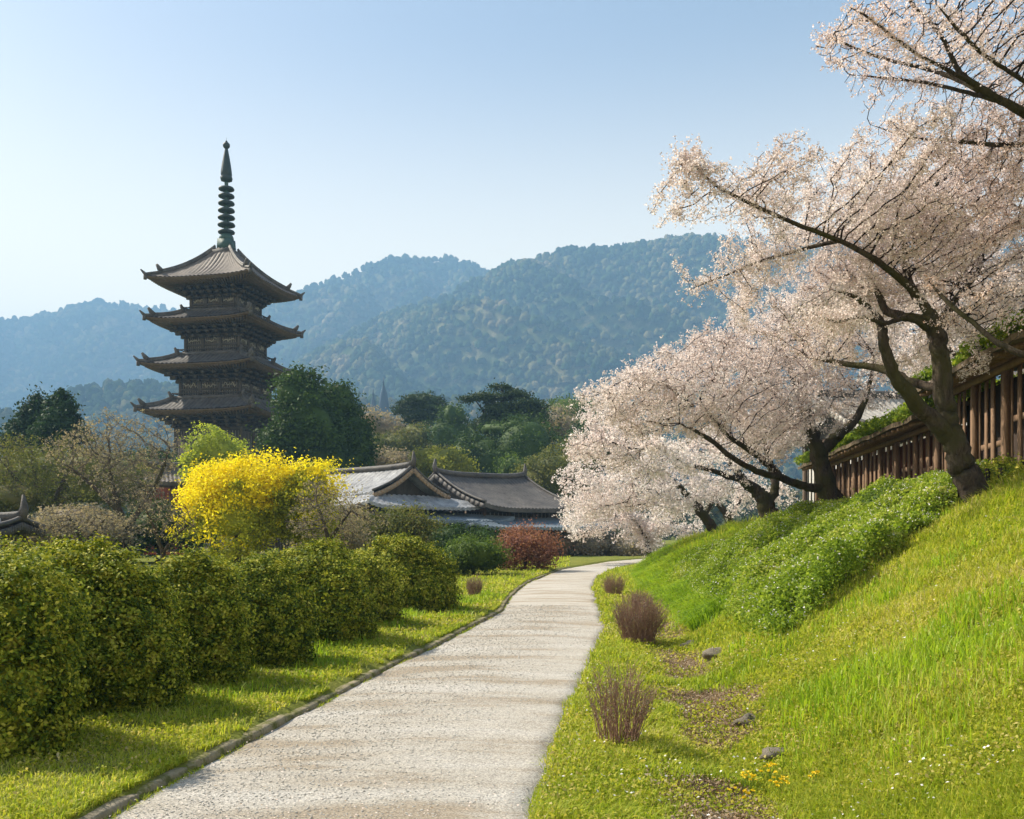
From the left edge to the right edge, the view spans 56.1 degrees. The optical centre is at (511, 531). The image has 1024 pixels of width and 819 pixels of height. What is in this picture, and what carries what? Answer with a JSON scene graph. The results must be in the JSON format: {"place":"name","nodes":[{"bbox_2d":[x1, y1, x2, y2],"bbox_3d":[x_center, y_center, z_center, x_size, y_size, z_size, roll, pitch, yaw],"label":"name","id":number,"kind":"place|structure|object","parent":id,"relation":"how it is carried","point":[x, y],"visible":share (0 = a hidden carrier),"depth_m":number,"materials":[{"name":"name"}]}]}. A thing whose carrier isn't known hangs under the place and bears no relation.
{"place":"outdoors","nodes":[
{"label":"outdoors","id":0,"kind":"place"},
{"bbox_2d":[176,587,501,705],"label":"long grass","id":1,"kind":"structure","parent":0,"point":[410,610],"depth_m":12.64,"materials":[{"name":"green plant"}]},
{"bbox_2d":[109,559,641,818],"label":"gravel path","id":2,"kind":"structure","parent":0,"point":[575,583],"depth_m":7.76,"materials":[{"name":"grey gravel"}]},
{"bbox_2d":[0,241,1022,534],"bbox_3d":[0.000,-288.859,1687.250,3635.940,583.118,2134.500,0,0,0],"label":"hills","id":3,"kind":"structure","parent":0,"point":[598,313],"depth_m":1292.06,"materials":[{"name":"plant"}]},
{"bbox_2d":[0,231,1023,509],"bbox_3d":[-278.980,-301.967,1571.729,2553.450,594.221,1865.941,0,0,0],"label":"hill forest","id":4,"kind":"object","parent":3,"relation":"on","point":[358,337],"visible":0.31,"depth_m":1398.33,"materials":[{"name":"blue plant"}]},
{"bbox_2d":[0,507,1023,818],"bbox_3d":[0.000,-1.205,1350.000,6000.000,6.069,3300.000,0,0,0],"label":"ground","id":5,"kind":"structure","parent":0,"point":[574,561],"depth_m":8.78,"materials":[{"name":"green plant"}]},
{"bbox_2d":[0,495,45,551],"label":"outbuilding","id":6,"kind":"structure","parent":5,"relation":"on","point":[12,524],"depth_m":36.13,"materials":[{"name":"tile"}]},
{"bbox_2d":[0,381,49,457],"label":"cedar tree","id":7,"kind":"object","parent":5,"relation":"on","point":[23,420],"visible":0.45,"depth_m":76.91,"materials":[{"name":"green plant"}]},
{"bbox_2d":[0,479,50,519],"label":"thicket","id":8,"kind":"object","parent":5,"relation":"on","point":[10,501],"visible":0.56,"depth_m":49.27,"materials":[{"name":"green plant"}]},
{"bbox_2d":[0,427,114,550],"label":"budding tree","id":9,"kind":"object","parent":5,"relation":"on","point":[33,462],"visible":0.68,"depth_m":51.34,"materials":[{"name":"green plant"}]},
{"bbox_2d":[0,541,117,760],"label":"rounded shrub","id":10,"kind":"object","parent":5,"relation":"on","point":[40,684],"visible":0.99,"depth_m":7.04,"materials":[{"name":"green plant"}]},
{"bbox_2d":[25,385,98,508],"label":"cedar tree","id":11,"kind":"object","parent":5,"relation":"on","point":[59,414],"visible":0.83,"depth_m":72.95,"materials":[{"name":"green plant"}]},
{"bbox_2d":[0,531,151,572],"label":"rounded shrub","id":12,"kind":"object","parent":5,"relation":"on","point":[12,546],"depth_m":11.41,"materials":[{"name":"green plant"}]},
{"bbox_2d":[0,441,163,514],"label":"leafy tree","id":13,"kind":"object","parent":5,"relation":"on","point":[95,497],"visible":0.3,"depth_m":63.84,"materials":[{"name":"green plant"}]},
{"bbox_2d":[22,502,145,549],"bbox_3d":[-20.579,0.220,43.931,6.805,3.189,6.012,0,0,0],"label":"thicket","id":14,"kind":"object","parent":5,"relation":"on","point":[47,518],"visible":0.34,"depth_m":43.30,"materials":[{"name":"brown plant"}]},
{"bbox_2d":[8,526,204,712],"bbox_3d":[-4.485,0.817,9.282,3.379,1.750,1.931,0,0,18],"label":"rounded shrub","id":15,"kind":"object","parent":5,"relation":"on","point":[133,659],"visible":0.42,"depth_m":8.70,"materials":[{"name":"green plant"}]},
{"bbox_2d":[79,794,138,818],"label":"kerb stone","id":16,"kind":"object","parent":5,"relation":"on","point":[105,810],"visible":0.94,"depth_m":5.76,"materials":[{"name":"grey stone"}]},
{"bbox_2d":[42,406,188,563],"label":"budding tree","id":17,"kind":"object","parent":5,"relation":"on","point":[115,504],"visible":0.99,"depth_m":45.87,"materials":[{"name":"plant"}]},
{"bbox_2d":[114,445,180,503],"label":"leafy tree","id":18,"kind":"object","parent":5,"relation":"on","point":[161,457],"visible":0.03,"depth_m":82.62,"materials":[{"name":"green plant"}]},
{"bbox_2d":[116,488,198,570],"bbox_3d":[-12.157,0.200,32.942,2.901,3.459,3.056,0,0,0],"label":"budding tree","id":19,"kind":"object","parent":5,"relation":"on","point":[158,542],"visible":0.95,"depth_m":32.95,"materials":[{"name":"brown plant"}]},
{"bbox_2d":[101,495,223,562],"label":"thicket","id":20,"kind":"object","parent":5,"relation":"on","point":[149,540],"visible":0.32,"depth_m":48.87,"materials":[{"name":"brown plant"}]},
{"bbox_2d":[137,767,187,794],"bbox_3d":[-2.365,1.687,6.436,0.112,0.095,0.700,0,0,8],"label":"kerb stone","id":21,"kind":"object","parent":5,"relation":"on","point":[165,778],"visible":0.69,"depth_m":6.41,"materials":[{"name":"grey stone"}]},
{"bbox_2d":[129,452,203,554],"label":"outbuilding","id":22,"kind":"structure","parent":5,"relation":"on","point":[168,486],"depth_m":72.20,"materials":[{"name":"brown tile"}]},
{"bbox_2d":[129,544,263,686],"bbox_3d":[-4.123,0.937,10.860,3.006,1.617,1.754,0,0,17],"label":"rounded shrub","id":23,"kind":"object","parent":5,"relation":"on","point":[217,628],"visible":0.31,"depth_m":10.22,"materials":[{"name":"green plant"}]},
{"bbox_2d":[173,421,255,553],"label":"leafy tree","id":24,"kind":"object","parent":5,"relation":"on","point":[223,445],"visible":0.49,"depth_m":70.88,"materials":[{"name":"green plant"}]},
{"bbox_2d":[185,738,243,768],"bbox_3d":[-2.247,1.685,7.236,0.116,0.108,0.929,0,0,8],"label":"kerb stone","id":25,"kind":"object","parent":5,"relation":"on","point":[209,756],"visible":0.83,"depth_m":7.15,"materials":[{"name":"grey stone"}]},
{"bbox_2d":[130,137,305,548],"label":"pagoda","id":26,"kind":"object","parent":5,"relation":"on","point":[220,367],"visible":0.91,"depth_m":100.47,"materials":[{"name":"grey wood"}]},
{"bbox_2d":[158,551,333,667],"bbox_3d":[-3.806,0.980,12.241,3.086,1.490,1.952,0,0,31],"label":"rounded shrub","id":27,"kind":"object","parent":5,"relation":"on","point":[285,624],"visible":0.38,"depth_m":11.63,"materials":[{"name":"green plant"}]},
{"bbox_2d":[159,442,362,566],"bbox_3d":[-8.869,-0.716,34.022,6.940,5.036,5.301,0,0,0],"label":"flowering bush","id":28,"kind":"object","parent":5,"relation":"on","point":[240,502],"visible":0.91,"depth_m":33.34,"materials":[{"name":"yellow plant"}]},
{"bbox_2d":[241,713,292,741],"bbox_3d":[-2.104,1.684,8.213,0.133,0.113,1.057,0,0,7],"label":"kerb stone","id":29,"kind":"object","parent":5,"relation":"on","point":[259,730],"visible":0.78,"depth_m":8.10,"materials":[{"name":"grey stone"}]},
{"bbox_2d":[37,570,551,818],"bbox_3d":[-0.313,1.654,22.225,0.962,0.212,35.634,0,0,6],"label":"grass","id":30,"kind":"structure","parent":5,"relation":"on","point":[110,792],"depth_m":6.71,"materials":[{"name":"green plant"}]},
{"bbox_2d":[251,460,353,475],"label":"leafy tree","id":31,"kind":"object","parent":5,"relation":"on","point":[338,462],"visible":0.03,"depth_m":80.57,"materials":[{"name":"green plant"}]},
{"bbox_2d":[245,358,366,467],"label":"evergreen tree","id":32,"kind":"object","parent":5,"relation":"on","point":[308,421],"visible":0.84,"depth_m":82.03,"materials":[{"name":"green plant"}]},
{"bbox_2d":[223,533,393,643],"bbox_3d":[-3.568,0.873,14.583,3.762,1.699,2.378,0,0,31],"label":"rounded shrub","id":33,"kind":"object","parent":5,"relation":"on","point":[341,592],"visible":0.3,"depth_m":13.87,"materials":[{"name":"green plant"}]},
{"bbox_2d":[290,692,336,717],"bbox_3d":[-1.950,1.688,9.361,0.148,0.082,1.276,0,0,8],"label":"kerb stone","id":34,"kind":"object","parent":5,"relation":"on","point":[309,706],"visible":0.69,"depth_m":9.22,"materials":[{"name":"grey stone"}]},
{"bbox_2d":[272,475,378,552],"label":"brown bush","id":35,"kind":"object","parent":5,"relation":"on","point":[353,537],"visible":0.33,"depth_m":37.68,"materials":[{"name":"grey plant"}]},
{"bbox_2d":[286,475,390,552],"bbox_3d":[-5.640,0.068,30.793,3.390,3.810,3.687,0,0,0],"label":"budding tree","id":36,"kind":"object","parent":5,"relation":"on","point":[346,513],"visible":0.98,"depth_m":30.92,"materials":[{"name":"plant"}]},
{"bbox_2d":[335,680,360,694],"bbox_3d":[-1.788,1.688,10.380,0.123,0.084,0.795,0,0,8],"label":"kerb stone","id":37,"kind":"object","parent":5,"relation":"on","point":[346,687],"visible":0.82,"depth_m":10.29,"materials":[{"name":"grey stone"}]},
{"bbox_2d":[288,545,410,623],"bbox_3d":[-3.182,0.973,17.100,2.838,1.543,1.859,0,0,16],"label":"rounded shrub","id":38,"kind":"object","parent":5,"relation":"on","point":[385,585],"visible":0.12,"depth_m":16.68,"materials":[{"name":"green plant"}]},
{"bbox_2d":[325,378,386,466],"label":"evergreen tree","id":39,"kind":"object","parent":5,"relation":"on","point":[347,398],"visible":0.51,"depth_m":86.94,"materials":[{"name":"green plant"}]},
{"bbox_2d":[356,669,380,682],"bbox_3d":[-1.687,1.685,11.174,0.134,0.099,0.827,0,0,9],"label":"kerb stone","id":40,"kind":"object","parent":5,"relation":"on","point":[368,674],"visible":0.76,"depth_m":11.10,"materials":[{"name":"grey stone"}]},
{"bbox_2d":[370,389,377,430],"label":"pointed tower","id":41,"kind":"structure","parent":5,"relation":"on","point":[373,403],"depth_m":519.44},
{"bbox_2d":[378,377,390,417],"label":"pointed tower","id":42,"kind":"structure","parent":5,"relation":"on","point":[383,402],"depth_m":518.85,"materials":[{"name":"grey"}]},
{"bbox_2d":[257,451,514,555],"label":"temple hall","id":43,"kind":"structure","parent":5,"relation":"on","point":[409,482],"depth_m":60.73,"materials":[{"name":"grey tile"}]},
{"bbox_2d":[361,403,413,435],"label":"leafy tree","id":44,"kind":"object","parent":5,"relation":"on","point":[386,422],"visible":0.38,"depth_m":167.86,"materials":[{"name":"grey plant"}]},
{"bbox_2d":[379,659,402,670],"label":"kerb stone","id":45,"kind":"object","parent":5,"relation":"on","point":[390,664],"visible":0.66,"depth_m":12.03,"materials":[{"name":"grey stone"}]},
{"bbox_2d":[372,445,416,465],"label":"leafy tree","id":46,"kind":"object","parent":5,"relation":"on","point":[389,457],"visible":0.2,"depth_m":108.20,"materials":[{"name":"grey plant"}]},
{"bbox_2d":[347,500,448,552],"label":"olive bush","id":47,"kind":"object","parent":5,"relation":"on","point":[414,523],"visible":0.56,"depth_m":41.54,"materials":[{"name":"green plant"}]},
{"bbox_2d":[343,530,464,610],"bbox_3d":[-2.720,0.825,20.124,3.689,1.717,2.360,0,0,30],"label":"rounded shrub","id":48,"kind":"object","parent":5,"relation":"on","point":[422,569],"visible":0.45,"depth_m":19.45,"materials":[{"name":"green plant"}]},
{"bbox_2d":[372,421,441,455],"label":"leafy tree","id":49,"kind":"object","parent":5,"relation":"on","point":[410,437],"visible":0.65,"depth_m":142.49,"materials":[{"name":"green plant"}]},
{"bbox_2d":[402,648,425,659],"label":"kerb stone","id":50,"kind":"object","parent":5,"relation":"on","point":[415,652],"visible":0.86,"depth_m":13.08,"materials":[{"name":"grey stone"}]},
{"bbox_2d":[28,478,801,539],"bbox_3d":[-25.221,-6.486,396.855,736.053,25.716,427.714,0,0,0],"label":"wood","id":51,"kind":"object","parent":5,"relation":"on","point":[717,518],"visible":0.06,"depth_m":214.59,"materials":[{"name":"brown plant"}]},
{"bbox_2d":[389,390,449,448],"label":"pine tree","id":52,"kind":"object","parent":5,"relation":"on","point":[415,408],"visible":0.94,"depth_m":147.78,"materials":[{"name":"green plant"}]},
{"bbox_2d":[424,640,442,649],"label":"kerb stone","id":53,"kind":"object","parent":5,"relation":"on","point":[432,644],"visible":0.73,"depth_m":14.14,"materials":[{"name":"grey stone"}]},
{"bbox_2d":[407,444,484,477],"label":"leafy tree","id":54,"kind":"object","parent":5,"relation":"on","point":[449,459],"visible":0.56,"depth_m":90.44,"materials":[{"name":"green plant"}]},
{"bbox_2d":[439,634,454,642],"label":"kerb stone","id":55,"kind":"object","parent":5,"relation":"on","point":[444,638],"visible":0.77,"depth_m":15.03,"materials":[{"name":"grey stone"}]},
{"bbox_2d":[419,398,478,448],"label":"leafy tree","id":56,"kind":"object","parent":5,"relation":"on","point":[448,425],"visible":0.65,"depth_m":138.16,"materials":[{"name":"green plant"}]},
{"bbox_2d":[453,627,467,634],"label":"kerb stone","id":57,"kind":"object","parent":5,"relation":"on","point":[458,631],"visible":0.58,"depth_m":16.07,"materials":[{"name":"grey stone"}]},
{"bbox_2d":[425,521,506,551],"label":"dark bush","id":58,"kind":"object","parent":5,"relation":"on","point":[453,529],"visible":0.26,"depth_m":47.13,"materials":[{"name":"green plant"}]},
{"bbox_2d":[432,530,514,575],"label":"green bush","id":59,"kind":"object","parent":5,"relation":"on","point":[475,555],"visible":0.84,"depth_m":35.31,"materials":[{"name":"green plant"}]},
{"bbox_2d":[465,573,485,595],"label":"twiggy shrub","id":60,"kind":"object","parent":5,"relation":"on","point":[470,587],"visible":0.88,"depth_m":23.53,"materials":[{"name":"brown plant"}]},
{"bbox_2d":[441,404,564,473],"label":"leafy tree","id":61,"kind":"object","parent":5,"relation":"on","point":[517,434],"visible":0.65,"depth_m":108.90,"materials":[{"name":"green plant"}]},
{"bbox_2d":[455,378,555,433],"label":"pine tree","id":62,"kind":"object","parent":5,"relation":"on","point":[493,409],"visible":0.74,"depth_m":118.78,"materials":[{"name":"green plant"}]},
{"bbox_2d":[486,450,527,473],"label":"leafy tree","id":63,"kind":"object","parent":5,"relation":"on","point":[507,465],"visible":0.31,"depth_m":102.51,"materials":[{"name":"green plant"}]},
{"bbox_2d":[0,490,1023,818],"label":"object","id":64,"kind":"object","parent":5,"relation":"on","point":[546,778],"visible":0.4,"depth_m":7.49,"materials":[{"name":"green plant"}]},
{"bbox_2d":[428,458,620,545],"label":"temple hall","id":65,"kind":"structure","parent":5,"relation":"on","point":[520,496],"depth_m":65.58,"materials":[{"name":"tile"}]},
{"bbox_2d":[490,515,574,569],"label":"red bush","id":66,"kind":"object","parent":5,"relation":"on","point":[526,546],"visible":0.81,"depth_m":40.54,"materials":[{"name":"brown plant"}]},
{"bbox_2d":[498,432,604,496],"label":"leafy tree","id":67,"kind":"object","parent":5,"relation":"on","point":[541,470],"visible":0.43,"depth_m":93.65,"materials":[{"name":"green plant"}]},
{"bbox_2d":[541,398,578,450],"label":"leafy tree","id":68,"kind":"object","parent":5,"relation":"on","point":[567,418],"visible":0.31,"depth_m":132.59,"materials":[{"name":"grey plant"}]},
{"bbox_2d":[545,393,604,531],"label":"leafy tree","id":69,"kind":"object","parent":5,"relation":"on","point":[565,403],"visible":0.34,"depth_m":147.93,"materials":[{"name":"green plant"}]},
{"bbox_2d":[539,528,662,555],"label":"brown thicket","id":70,"kind":"object","parent":5,"relation":"on","point":[595,547],"visible":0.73,"depth_m":64.60,"materials":[{"name":"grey plant"}]},
{"bbox_2d":[551,405,664,531],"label":"leafy tree","id":71,"kind":"object","parent":5,"relation":"on","point":[580,425],"visible":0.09,"depth_m":126.08,"materials":[{"name":"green plant"}]},
{"bbox_2d":[600,573,625,594],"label":"twiggy shrub","id":72,"kind":"object","parent":5,"relation":"on","point":[610,584],"visible":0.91,"depth_m":25.70,"materials":[{"name":"brown plant"}]},
{"bbox_2d":[581,655,662,745],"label":"twiggy shrub","id":73,"kind":"object","parent":5,"relation":"on","point":[639,712],"visible":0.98,"depth_m":7.67,"materials":[{"name":"brown plant"}]},
{"bbox_2d":[559,486,703,557],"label":"cherry tree","id":74,"kind":"object","parent":5,"relation":"on","point":[649,537],"visible":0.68,"depth_m":51.63,"materials":[{"name":"pink plant"}]},
{"bbox_2d":[607,590,671,643],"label":"twiggy shrub","id":75,"kind":"object","parent":5,"relation":"on","point":[646,624],"visible":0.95,"depth_m":14.76,"materials":[{"name":"brown plant"}]},
{"bbox_2d":[629,588,652,606],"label":"twiggy shrub","id":76,"kind":"object","parent":5,"relation":"on","point":[645,597],"visible":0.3,"depth_m":22.52,"materials":[{"name":"brown plant"}]},
{"bbox_2d":[551,450,779,531],"bbox_3d":[6.392,-1.473,38.096,11.480,4.249,6.047,0,0,-30],"label":"cherry tree","id":77,"kind":"object","parent":5,"relation":"on","point":[660,488],"visible":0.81,"depth_m":36.53,"materials":[{"name":"pink plant"}]},
{"bbox_2d":[560,401,824,517],"bbox_3d":[5.980,-2.084,30.565,11.567,4.886,5.278,0,0,-42],"label":"cherry tree","id":78,"kind":"object","parent":5,"relation":"on","point":[764,499],"visible":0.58,"depth_m":28.79,"materials":[{"name":"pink plant"}]},
{"bbox_2d":[623,518,762,631],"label":"long grass","id":79,"kind":"structure","parent":5,"relation":"on","point":[668,593],"depth_m":22.32,"materials":[{"name":"green plant"}]},
{"bbox_2d":[623,596,802,818],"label":"dead leaves","id":80,"kind":"object","parent":5,"relation":"on","point":[723,815],"visible":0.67,"depth_m":8.04,"materials":[{"name":"brown plant"}]},
{"bbox_2d":[702,647,724,659],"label":"stone","id":81,"kind":"object","parent":5,"relation":"on","point":[709,653],"visible":0.6,"depth_m":12.56,"materials":[{"name":"grey stone"}]},
{"bbox_2d":[643,470,801,528],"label":"cherry tree","id":82,"kind":"object","parent":5,"relation":"on","point":[727,516],"visible":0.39,"depth_m":42.94,"materials":[{"name":"pink plant"}]},
{"bbox_2d":[566,254,907,501],"bbox_3d":[5.984,-3.528,23.547,10.531,7.754,6.165,0,0,-38],"label":"cherry tree","id":83,"kind":"object","parent":5,"relation":"on","point":[731,407],"visible":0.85,"depth_m":22.32,"materials":[{"name":"pink plant"}]},
{"bbox_2d":[727,786,754,804],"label":"yellow flowers","id":84,"kind":"object","parent":5,"relation":"on","point":[745,791],"visible":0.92,"depth_m":6.30,"materials":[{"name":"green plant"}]},
{"bbox_2d":[733,713,757,725],"bbox_3d":[2.078,1.659,8.409,0.277,0.150,0.215,0,0,0],"label":"stone","id":85,"kind":"object","parent":5,"relation":"on","point":[746,716],"visible":0.58,"depth_m":8.36,"materials":[{"name":"grey stone"}]},
{"bbox_2d":[739,770,757,792],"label":"yellow flowers","id":86,"kind":"object","parent":5,"relation":"on","point":[751,775],"visible":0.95,"depth_m":6.61,"materials":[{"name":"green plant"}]},
{"bbox_2d":[759,761,777,781],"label":"yellow flowers","id":87,"kind":"object","parent":5,"relation":"on","point":[770,765],"visible":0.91,"depth_m":6.69,"materials":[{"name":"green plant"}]},
{"bbox_2d":[759,747,786,759],"bbox_3d":[1.977,1.677,7.223,0.261,0.109,0.179,0,0,0],"label":"stone","id":88,"kind":"object","parent":5,"relation":"on","point":[772,752],"visible":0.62,"depth_m":7.16,"materials":[{"name":"grey stone"}]},
{"bbox_2d":[524,465,1023,818],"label":"grass","id":89,"kind":"structure","parent":5,"relation":"on","point":[954,801],"depth_m":7.58,"materials":[{"name":"green plant"}]},
{"bbox_2d":[769,775,789,789],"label":"yellow flowers","id":90,"kind":"object","parent":5,"relation":"on","point":[782,779],"visible":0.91,"depth_m":6.43,"materials":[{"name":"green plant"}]},
{"bbox_2d":[547,523,1022,818],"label":"fallen petals","id":91,"kind":"object","parent":5,"relation":"on","point":[756,757],"visible":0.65,"depth_m":6.79,"materials":[{"name":"plant"}]},
{"bbox_2d":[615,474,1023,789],"bbox_3d":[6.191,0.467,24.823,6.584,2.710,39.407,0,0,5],"label":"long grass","id":92,"kind":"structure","parent":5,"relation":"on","point":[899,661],"depth_m":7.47,"materials":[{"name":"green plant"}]},
{"bbox_2d":[666,458,995,640],"bbox_3d":[6.214,0.152,19.173,5.526,2.667,16.833,0,0,4],"label":"ground cover","id":93,"kind":"object","parent":5,"relation":"on","point":[782,596],"visible":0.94,"depth_m":14.28,"materials":[{"name":"green plant"}]},
{"bbox_2d":[667,461,982,627],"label":"white flowers","id":94,"kind":"object","parent":93,"relation":"on","point":[924,489],"visible":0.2,"depth_m":15.35,"materials":[{"name":"green plant"}]},
{"bbox_2d":[643,94,1023,502],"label":"cherry tree","id":95,"kind":"object","parent":5,"relation":"on","point":[937,204],"visible":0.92,"depth_m":13.69,"materials":[{"name":"pink plant"}]},
{"bbox_2d":[790,379,966,501],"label":"storehouse","id":96,"kind":"structure","parent":5,"relation":"on","point":[808,476],"depth_m":44.37,"materials":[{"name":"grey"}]},
{"bbox_2d":[857,481,908,505],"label":"bush","id":97,"kind":"object","parent":5,"relation":"on","point":[873,495],"visible":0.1,"depth_m":17.10,"materials":[{"name":"green plant"}]},
{"bbox_2d":[798,400,969,500],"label":"fence","id":98,"kind":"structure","parent":5,"relation":"on","point":[919,455],"depth_m":24.64,"materials":[{"name":"wood"}]},
{"bbox_2d":[793,372,1023,465],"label":"roof creeper","id":99,"kind":"object","parent":98,"relation":"on","point":[876,424],"visible":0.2,"depth_m":22.91,"materials":[{"name":"green plant"}]},
{"bbox_2d":[809,0,1023,357],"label":"cherry tree","id":100,"kind":"object","parent":5,"relation":"on","point":[989,93],"visible":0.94,"depth_m":11.86,"materials":[{"name":"pink plant"}]},
{"bbox_2d":[857,220,1023,395],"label":"cherry tree","id":101,"kind":"object","parent":5,"relation":"on","point":[953,349],"visible":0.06,"depth_m":26.51,"materials":[{"name":"pink plant"}]},
{"bbox_2d":[916,331,1023,470],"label":"storehouse","id":102,"kind":"structure","parent":5,"relation":"on","point":[995,419],"depth_m":17.24,"materials":[{"name":"wood"}]},
{"bbox_2d":[898,307,1023,393],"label":"roof creeper","id":103,"kind":"object","parent":102,"relation":"on","point":[963,353],"visible":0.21,"depth_m":15.98,"materials":[{"name":"green plant"}]},
{"bbox_2d":[948,452,1023,486],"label":"bush","id":104,"kind":"object","parent":5,"relation":"on","point":[1001,468],"visible":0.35,"depth_m":14.33,"materials":[{"name":"green plant"}]},
{"bbox_2d":[0,0,1023,319],"label":"sky","id":105,"kind":"structure","parent":0,"point":[487,133],"materials":[{"name":"blue"}]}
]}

